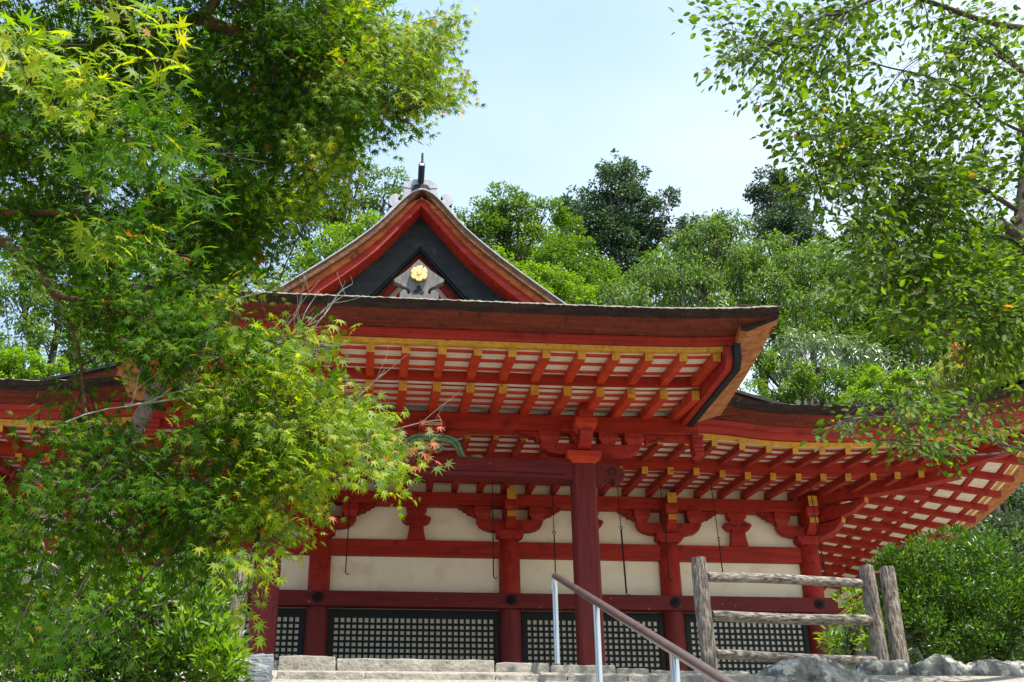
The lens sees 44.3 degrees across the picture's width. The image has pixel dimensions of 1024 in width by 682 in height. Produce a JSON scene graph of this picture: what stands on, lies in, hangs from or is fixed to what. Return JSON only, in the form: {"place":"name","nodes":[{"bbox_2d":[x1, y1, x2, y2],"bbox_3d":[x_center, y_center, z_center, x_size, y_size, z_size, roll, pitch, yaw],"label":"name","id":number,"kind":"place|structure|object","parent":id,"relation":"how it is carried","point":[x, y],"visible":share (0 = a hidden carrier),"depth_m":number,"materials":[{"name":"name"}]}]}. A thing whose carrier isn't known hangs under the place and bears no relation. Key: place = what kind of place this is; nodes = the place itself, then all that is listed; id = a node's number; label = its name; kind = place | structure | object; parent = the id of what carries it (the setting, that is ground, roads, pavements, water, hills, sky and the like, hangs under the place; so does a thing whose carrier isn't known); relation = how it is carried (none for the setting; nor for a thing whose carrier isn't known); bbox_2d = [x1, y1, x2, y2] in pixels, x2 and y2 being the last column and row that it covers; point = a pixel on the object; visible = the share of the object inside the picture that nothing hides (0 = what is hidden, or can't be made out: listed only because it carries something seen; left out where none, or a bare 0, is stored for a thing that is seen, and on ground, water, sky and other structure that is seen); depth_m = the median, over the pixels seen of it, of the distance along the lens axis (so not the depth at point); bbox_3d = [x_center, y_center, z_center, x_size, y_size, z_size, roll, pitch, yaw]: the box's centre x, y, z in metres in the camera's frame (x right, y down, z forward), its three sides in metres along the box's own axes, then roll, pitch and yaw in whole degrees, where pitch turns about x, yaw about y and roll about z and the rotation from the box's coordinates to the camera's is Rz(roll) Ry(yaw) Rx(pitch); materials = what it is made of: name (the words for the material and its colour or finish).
{"place":"outdoors","nodes":[
{"label":"outdoors","id":0,"kind":"place"},
{"bbox_2d":[0,370,1023,681],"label":"ground","id":1,"kind":"structure","parent":0,"point":[926,678],"depth_m":9.00,"materials":[{"name":"grey stone"}]},
{"bbox_2d":[0,341,69,379],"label":"tree","id":2,"kind":"object","parent":1,"relation":"on","point":[12,358],"visible":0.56,"depth_m":25.46,"materials":[{"name":"green plant"}]},
{"bbox_2d":[0,191,108,374],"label":"broadleaf tree","id":3,"kind":"object","parent":1,"relation":"on","point":[28,325],"visible":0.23,"depth_m":32.42,"materials":[{"name":"green plant"}]},
{"bbox_2d":[57,336,114,374],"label":"broadleaf tree","id":4,"kind":"object","parent":1,"relation":"on","point":[74,368],"visible":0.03,"depth_m":27.65,"materials":[{"name":"green plant"}]},
{"bbox_2d":[0,0,257,373],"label":"broadleaf tree","id":5,"kind":"object","parent":1,"relation":"on","point":[77,186],"visible":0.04,"depth_m":37.75,"materials":[{"name":"green plant"}]},
{"bbox_2d":[0,523,258,681],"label":"azalea bush","id":6,"kind":"object","parent":1,"relation":"on","point":[211,656],"visible":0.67,"depth_m":7.38,"materials":[{"name":"green plant"}]},
{"bbox_2d":[69,119,271,289],"bbox_3d":[-10.453,0.704,36.691,6.779,18.173,3.654,2,-27,-6],"label":"broadleaf tree","id":7,"kind":"object","parent":1,"relation":"on","point":[130,203],"visible":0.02,"depth_m":39.18,"materials":[{"name":"green plant"}]},
{"bbox_2d":[160,558,253,645],"bbox_3d":[-2.339,2.016,9.617,0.758,0.978,0.604,-20,-33,32],"label":"broadleaf shrub","id":8,"kind":"object","parent":1,"relation":"on","point":[206,604],"visible":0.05,"depth_m":9.64,"materials":[{"name":"green plant"}]},
{"bbox_2d":[0,0,485,681],"bbox_3d":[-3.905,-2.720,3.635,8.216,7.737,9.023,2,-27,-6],"label":"maple tree","id":9,"kind":"object","parent":1,"relation":"on","point":[312,92],"visible":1,"depth_m":5.41,"materials":[{"name":"green plant"}]},
{"bbox_2d":[223,662,273,681],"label":"kerb block","id":10,"kind":"structure","parent":1,"relation":"on","point":[260,672],"depth_m":8.11,"materials":[{"name":"stone"}]},
{"bbox_2d":[233,653,277,670],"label":"kerb block","id":11,"kind":"structure","parent":1,"relation":"on","point":[266,659],"depth_m":8.71,"materials":[{"name":"stone"}]},
{"bbox_2d":[225,553,248,649],"bbox_3d":[-2.024,1.962,9.264,0.132,0.805,0.135,2,-27,-6],"label":"log post","id":12,"kind":"object","parent":11,"relation":"on","point":[234,603],"visible":0.15,"depth_m":9.23,"materials":[{"name":"grey wood"}]},
{"bbox_2d":[250,209,383,291],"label":"broadleaf tree","id":13,"kind":"object","parent":1,"relation":"on","point":[306,261],"visible":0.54,"depth_m":34.48,"materials":[{"name":"green plant"}]},
{"bbox_2d":[273,129,409,271],"bbox_3d":[-5.476,1.038,36.168,4.869,17.893,1.731,2,-27,-6],"label":"broadleaf tree","id":14,"kind":"object","parent":1,"relation":"on","point":[373,202],"visible":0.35,"depth_m":38.78,"materials":[{"name":"green plant"}]},
{"bbox_2d":[0,153,1023,673],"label":"shrine hall","id":15,"kind":"structure","parent":1,"relation":"on","point":[586,413],"depth_m":17.34,"materials":[{"name":"wood"}]},
{"bbox_2d":[345,480,349,574],"bbox_3d":[-2.176,2.470,16.796,0.063,1.340,0.015,2,-27,-6],"label":"hanging rod","id":16,"kind":"object","parent":15,"relation":"hanging from","point":[348,524],"visible":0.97,"depth_m":16.74,"materials":[{"name":"black metal"}]},
{"bbox_2d":[491,482,496,578],"bbox_3d":[-0.245,2.529,17.014,0.076,1.410,0.015,2,-27,-6],"label":"hanging rod","id":17,"kind":"object","parent":15,"relation":"hanging from","point":[493,531],"visible":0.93,"depth_m":16.97,"materials":[{"name":"black metal"}]},
{"bbox_2d":[552,488,555,572],"bbox_3d":[0.582,2.535,17.116,0.077,1.397,0.015,2,-27,-6],"label":"hanging rod","id":18,"kind":"object","parent":15,"relation":"hanging from","point":[553,534],"visible":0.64,"depth_m":17.07,"materials":[{"name":"black metal"}]},
{"bbox_2d":[617,486,629,595],"bbox_3d":[1.518,2.713,17.144,0.098,1.548,0.023,2,-27,-6],"label":"hanging rod","id":19,"kind":"object","parent":15,"relation":"hanging from","point":[622,548],"visible":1,"depth_m":17.07,"materials":[{"name":"black metal"}]},
{"bbox_2d":[658,472,671,580],"bbox_3d":[2.108,2.537,17.311,0.091,1.576,0.015,2,-27,-6],"label":"hanging rod","id":20,"kind":"object","parent":15,"relation":"hanging from","point":[665,528],"visible":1,"depth_m":17.24,"materials":[{"name":"black metal"}]},
{"bbox_2d":[709,476,722,571],"bbox_3d":[2.847,2.552,17.398,0.110,1.468,0.015,2,-27,-6],"label":"hanging rod","id":21,"kind":"object","parent":15,"relation":"hanging from","point":[718,537],"visible":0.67,"depth_m":17.34,"materials":[{"name":"black metal"}]},
{"bbox_2d":[810,488,826,576],"bbox_3d":[4.287,2.713,17.499,0.120,1.456,0.015,2,-27,-6],"label":"hanging rod","id":22,"kind":"object","parent":15,"relation":"hanging from","point":[818,536],"visible":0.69,"depth_m":17.46,"materials":[{"name":"black metal"}]},
{"bbox_2d":[453,180,570,272],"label":"broadleaf tree","id":23,"kind":"object","parent":1,"relation":"on","point":[495,223],"visible":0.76,"depth_m":42.52,"materials":[{"name":"green plant"}]},
{"bbox_2d":[277,655,775,681],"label":"stone stairs","id":24,"kind":"structure","parent":1,"relation":"on","point":[317,667],"depth_m":8.85,"materials":[{"name":"stone"}]},
{"bbox_2d":[551,573,735,681],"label":"handrail","id":25,"kind":"object","parent":24,"relation":"on","point":[677,654],"visible":1,"depth_m":6.89,"materials":[{"name":"brown metal"}]},
{"bbox_2d":[492,245,601,304],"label":"young maple","id":26,"kind":"object","parent":1,"relation":"on","point":[542,279],"visible":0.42,"depth_m":33.60,"materials":[{"name":"green plant"}]},
{"bbox_2d":[484,222,639,305],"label":"broadleaf tree","id":27,"kind":"object","parent":1,"relation":"on","point":[557,232],"visible":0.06,"depth_m":46.64,"materials":[{"name":"green plant"}]},
{"bbox_2d":[517,209,618,304],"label":"broadleaf tree","id":28,"kind":"object","parent":1,"relation":"on","point":[570,246],"visible":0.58,"depth_m":41.95,"materials":[{"name":"green plant"}]},
{"bbox_2d":[548,185,600,290],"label":"tree","id":29,"kind":"object","parent":1,"relation":"on","point":[566,200],"visible":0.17,"depth_m":57.72,"materials":[{"name":"green plant"}]},
{"bbox_2d":[561,148,681,304],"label":"cedar tree","id":30,"kind":"object","parent":1,"relation":"on","point":[620,237],"visible":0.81,"depth_m":55.36,"materials":[{"name":"green plant"}]},
{"bbox_2d":[587,207,763,307],"bbox_3d":[4.702,2.664,33.926,6.291,15.492,3.007,10,-29,-20],"label":"walnut tree","id":31,"kind":"object","parent":1,"relation":"on","point":[696,282],"visible":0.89,"depth_m":36.38,"materials":[{"name":"green plant"}]},
{"bbox_2d":[665,207,733,305],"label":"tree","id":32,"kind":"object","parent":1,"relation":"on","point":[682,221],"visible":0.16,"depth_m":60.23,"materials":[{"name":"green plant"}]},
{"bbox_2d":[601,234,874,393],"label":"broadleaf tree","id":33,"kind":"object","parent":1,"relation":"on","point":[731,302],"visible":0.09,"depth_m":45.07,"materials":[{"name":"green plant"}]},
{"bbox_2d":[716,228,844,404],"bbox_3d":[7.855,2.990,33.908,3.595,14.673,3.092,2,-27,-6],"label":"walnut tree","id":34,"kind":"object","parent":1,"relation":"on","point":[781,284],"visible":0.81,"depth_m":36.39,"materials":[{"name":"green plant"}]},
{"bbox_2d":[742,164,825,404],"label":"pine tree","id":35,"kind":"object","parent":1,"relation":"on","point":[762,193],"visible":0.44,"depth_m":61.66,"materials":[{"name":"green plant"}]},
{"bbox_2d":[750,199,831,404],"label":"tree","id":36,"kind":"object","parent":1,"relation":"on","point":[784,223],"visible":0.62,"depth_m":53.47,"materials":[{"name":"green plant"}]},
{"bbox_2d":[752,656,873,681],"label":"boulder","id":37,"kind":"object","parent":1,"relation":"on","point":[814,669],"visible":0.96,"depth_m":8.85,"materials":[{"name":"grey stone"}]},
{"bbox_2d":[757,324,924,670],"bbox_3d":[8.560,4.808,30.385,4.514,11.451,1.565,2,-27,-6],"label":"silvery tree","id":38,"kind":"object","parent":1,"relation":"on","point":[844,352],"visible":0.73,"depth_m":32.48,"materials":[{"name":"green plant"}]},
{"bbox_2d":[812,587,870,655],"bbox_3d":[2.867,2.403,10.809,0.768,0.721,0.412,7,-28,-15],"label":"shrub","id":39,"kind":"object","parent":1,"relation":"on","point":[852,640],"visible":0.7,"depth_m":10.76,"materials":[{"name":"green plant"}]},
{"bbox_2d":[668,0,1023,481],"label":"cherry tree","id":40,"kind":"object","parent":1,"relation":"on","point":[932,294],"visible":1,"depth_m":9.03,"materials":[{"name":"green plant"}]},
{"bbox_2d":[739,306,976,668],"bbox_3d":[8.449,4.324,31.757,9.062,13.403,4.682,20,-34,-36],"label":"broadleaf tree","id":41,"kind":"object","parent":1,"relation":"on","point":[811,385],"visible":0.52,"depth_m":31.10,"materials":[{"name":"green plant"}]},
{"bbox_2d":[829,197,918,353],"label":"tree","id":42,"kind":"object","parent":1,"relation":"on","point":[859,231],"visible":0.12,"depth_m":61.44,"materials":[{"name":"green plant"}]},
{"bbox_2d":[793,230,963,656],"bbox_3d":[10.910,3.161,34.569,5.114,14.657,3.141,2,-27,-6],"label":"walnut tree","id":43,"kind":"object","parent":1,"relation":"on","point":[841,324],"visible":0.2,"depth_m":36.80,"materials":[{"name":"green plant"}]},
{"bbox_2d":[856,658,911,674],"bbox_3d":[2.821,2.580,9.480,0.518,0.341,0.363,2,-27,-6],"label":"boulder","id":44,"kind":"object","parent":1,"relation":"on","point":[869,666],"visible":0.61,"depth_m":9.38,"materials":[{"name":"grey stone"}]},
{"bbox_2d":[691,556,888,669],"bbox_3d":[2.256,2.234,10.180,1.697,0.963,0.142,7,-28,-16],"label":"log fence","id":45,"kind":"object","parent":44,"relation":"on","point":[707,616],"visible":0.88,"depth_m":10.12,"materials":[{"name":"grey wood"}]},
{"bbox_2d":[837,362,946,649],"bbox_3d":[8.803,5.330,26.729,2.698,10.761,1.119,2,-27,-6],"label":"young maple","id":46,"kind":"object","parent":1,"relation":"on","point":[865,390],"visible":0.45,"depth_m":28.74,"materials":[{"name":"green plant"}]},
{"bbox_2d":[821,211,1023,579],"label":"broadleaf tree","id":47,"kind":"object","parent":1,"relation":"on","point":[935,359],"visible":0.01,"depth_m":44.94,"materials":[{"name":"green plant"}]},
{"bbox_2d":[909,654,970,675],"bbox_3d":[3.240,2.564,9.485,0.501,0.381,0.564,-18,-32,30],"label":"boulder","id":48,"kind":"object","parent":1,"relation":"on","point":[940,665],"visible":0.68,"depth_m":9.37,"materials":[{"name":"grey stone"}]},
{"bbox_2d":[858,522,1023,664],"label":"azalea bush","id":49,"kind":"object","parent":1,"relation":"on","point":[972,613],"visible":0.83,"depth_m":11.03,"materials":[{"name":"green plant"}]},
{"bbox_2d":[879,480,1023,660],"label":"broadleaf tree","id":50,"kind":"object","parent":1,"relation":"on","point":[1002,525],"visible":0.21,"depth_m":21.88,"materials":[{"name":"green plant"}]},
{"bbox_2d":[918,247,1022,378],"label":"broadleaf tree","id":51,"kind":"object","parent":1,"relation":"on","point":[1013,331],"visible":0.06,"depth_m":38.94,"materials":[{"name":"green plant"}]},
{"bbox_2d":[928,341,1023,660],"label":"maple tree","id":52,"kind":"object","parent":1,"relation":"on","point":[939,384],"visible":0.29,"depth_m":27.88,"materials":[{"name":"green plant"}]},
{"bbox_2d":[966,659,1022,675],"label":"boulder","id":53,"kind":"object","parent":1,"relation":"on","point":[988,667],"visible":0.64,"depth_m":9.46,"materials":[{"name":"grey stone"}]},
{"bbox_2d":[972,363,1023,551],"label":"broadleaf tree","id":54,"kind":"object","parent":1,"relation":"on","point":[1010,500],"visible":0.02,"depth_m":28.86,"materials":[{"name":"green plant"}]},
{"bbox_2d":[1004,660,1023,675],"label":"boulder","id":55,"kind":"object","parent":1,"relation":"on","point":[1018,665],"visible":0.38,"depth_m":9.69,"materials":[{"name":"grey stone"}]},
{"bbox_2d":[0,0,1023,397],"label":"sky","id":56,"kind":"structure","parent":0,"point":[564,84],"materials":[{"name":"blue"}]},
{"bbox_2d":[879,566,909,662],"bbox_3d":[3.198,2.329,10.539,0.141,0.884,0.144,2,-27,-6],"label":"log post","id":57,"kind":"object","parent":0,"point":[893,618],"visible":0.89,"depth_m":10.51,"materials":[{"name":"grey wood"}]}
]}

